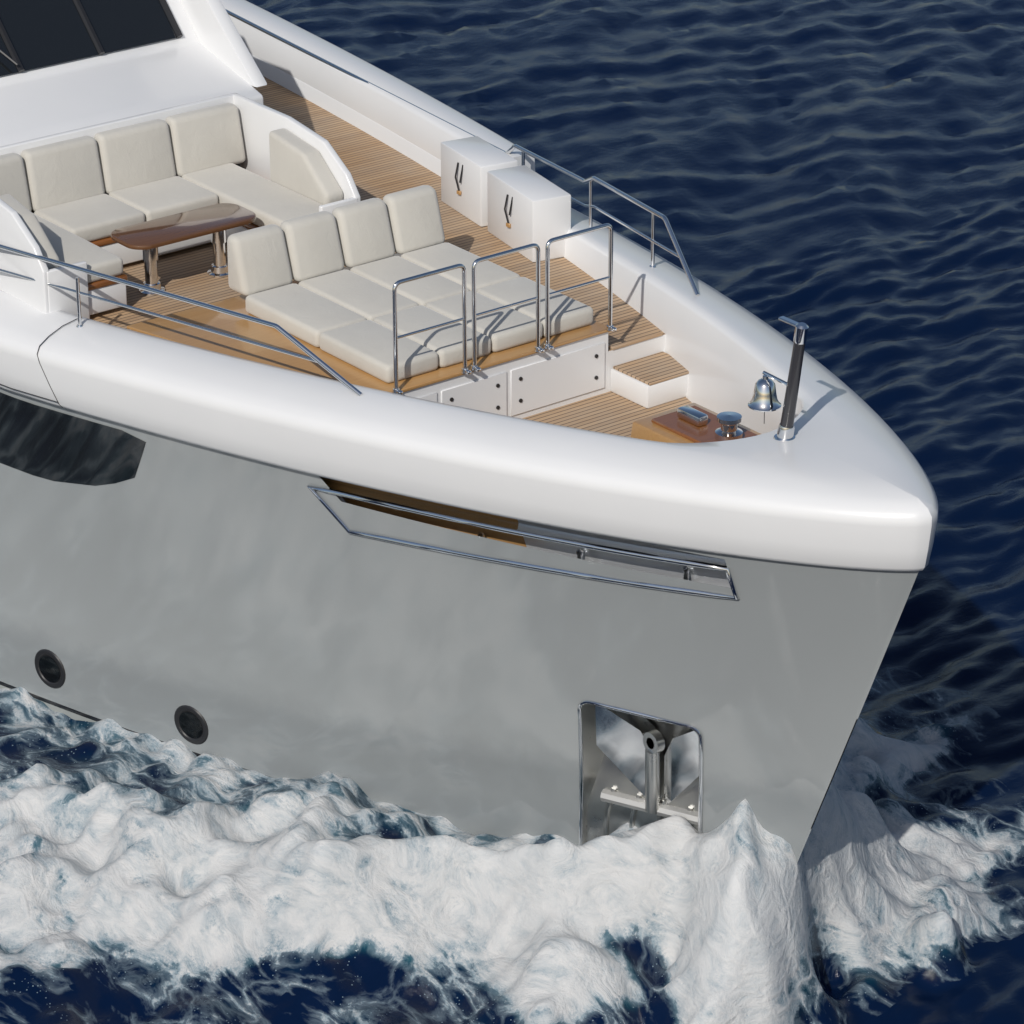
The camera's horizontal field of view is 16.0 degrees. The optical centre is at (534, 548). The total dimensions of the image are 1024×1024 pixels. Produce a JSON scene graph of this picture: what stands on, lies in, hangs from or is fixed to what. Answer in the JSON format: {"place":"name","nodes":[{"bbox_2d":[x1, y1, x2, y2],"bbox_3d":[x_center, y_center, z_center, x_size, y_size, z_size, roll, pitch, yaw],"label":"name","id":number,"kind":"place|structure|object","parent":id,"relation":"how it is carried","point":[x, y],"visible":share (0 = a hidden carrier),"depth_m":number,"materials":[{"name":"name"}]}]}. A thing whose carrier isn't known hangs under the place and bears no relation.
{"place":"outdoors","nodes":[
{"label":"outdoors","id":0,"kind":"place"},
{"bbox_2d":[0,0,1023,1023],"bbox_3d":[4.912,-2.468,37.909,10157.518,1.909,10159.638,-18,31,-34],"label":"sea","id":1,"kind":"structure","parent":0,"point":[843,180],"depth_m":29.61,"materials":[{"name":"blue liquid"}]},
{"bbox_2d":[0,388,918,861],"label":"hull","id":2,"kind":"object","parent":1,"relation":"in","point":[268,620],"visible":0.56,"depth_m":27.48,"materials":[{"name":"grey paint"}]},
{"bbox_2d":[0,392,145,485],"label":"hull window","id":3,"kind":"structure","parent":2,"relation":"in","point":[43,442],"depth_m":28.62,"materials":[{"name":"black glass"}]},
{"bbox_2d":[35,649,207,744],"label":"portholes","id":4,"kind":"object","parent":2,"relation":"attached to","point":[191,725],"visible":1,"depth_m":29.33,"materials":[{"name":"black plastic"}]},
{"bbox_2d":[0,9,699,395],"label":"rails","id":5,"kind":"object","parent":2,"relation":"on","point":[416,277],"visible":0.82,"depth_m":27.66,"materials":[{"name":"silver metal"}]},
{"bbox_2d":[221,0,534,170],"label":"bulwark","id":6,"kind":"object","parent":2,"relation":"attached to","point":[421,129],"visible":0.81,"depth_m":33.17,"materials":[{"name":"white paint"}]},
{"bbox_2d":[90,76,691,436],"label":"decks","id":7,"kind":"object","parent":2,"relation":"on","point":[377,168],"visible":0.23,"depth_m":29.76,"materials":[{"name":"brown wood"}]},
{"bbox_2d":[0,0,266,145],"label":"superstructure","id":8,"kind":"object","parent":7,"relation":"on","point":[67,65],"visible":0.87,"depth_m":31.23,"materials":[{"name":"white paint"}]},
{"bbox_2d":[0,93,360,318],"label":"sofa","id":9,"kind":"object","parent":7,"relation":"on","point":[76,197],"visible":0.81,"depth_m":30.09,"materials":[{"name":"fabric"}]},
{"bbox_2d":[111,203,255,295],"bbox_3d":[-2.833,-2.399,29.534,1.220,0.500,0.500,-18,31,-34],"label":"table","id":10,"kind":"object","parent":7,"relation":"on","point":[150,237],"visible":0.93,"depth_m":29.39,"materials":[{"name":"brown wood"}]},
{"bbox_2d":[127,185,609,402],"bbox_3d":[-1.280,-1.888,28.119,2.920,0.790,2.365,-18,31,-34],"label":"sunpad","id":11,"kind":"object","parent":7,"relation":"on","point":[326,306],"visible":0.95,"depth_m":28.25,"materials":[{"name":"beige fabric"}]},
{"bbox_2d":[441,136,570,261],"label":"storage lockers","id":12,"kind":"object","parent":7,"relation":"on","point":[505,198],"visible":1,"depth_m":30.42,"materials":[{"name":"white plastic"}]},
{"bbox_2d":[418,331,688,415],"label":"steps and cabinets","id":13,"kind":"object","parent":7,"relation":"on","point":[653,380],"visible":0.65,"depth_m":28.07,"materials":[{"name":"white plastic"}]},
{"bbox_2d":[631,403,760,442],"bbox_3d":[1.152,-0.739,26.460,0.708,0.770,1.533,-18,31,-34],"label":"windlass","id":14,"kind":"object","parent":7,"relation":"on","point":[692,423],"visible":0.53,"depth_m":26.27,"materials":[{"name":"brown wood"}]},
{"bbox_2d":[0,54,937,571],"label":"bow gunwale","id":15,"kind":"object","parent":2,"relation":"on","point":[842,480],"visible":0.84,"depth_m":26.13,"materials":[{"name":"white paint"}]},
{"bbox_2d":[0,317,81,407],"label":"band seams","id":16,"kind":"object","parent":15,"relation":"attached to","point":[42,369],"visible":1,"depth_m":28.22,"materials":[{"name":"black plastic"}]},
{"bbox_2d":[595,706,698,824],"bbox_3d":[0.932,1.572,26.851,1.013,0.970,0.386,12,28,25],"label":"anchor","id":17,"kind":"object","parent":2,"relation":"attached to","point":[631,747],"visible":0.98,"depth_m":26.84,"materials":[{"name":"silver metal"}]},
{"bbox_2d":[748,316,808,440],"bbox_3d":[1.684,-1.183,25.232,0.236,0.918,0.488,-18,31,-34],"label":"bell and post","id":18,"kind":"object","parent":2,"relation":"on","point":[764,399],"visible":1,"depth_m":25.25,"materials":[{"name":"silver metal"}]},
{"bbox_2d":[307,476,739,844],"bbox_3d":[-0.049,1.097,26.863,0.872,3.321,3.985,-40,46,-54],"label":"hull metal trim","id":19,"kind":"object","parent":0,"point":[599,771],"visible":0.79,"depth_m":26.41,"materials":[{"name":"silver metal"}]}
]}

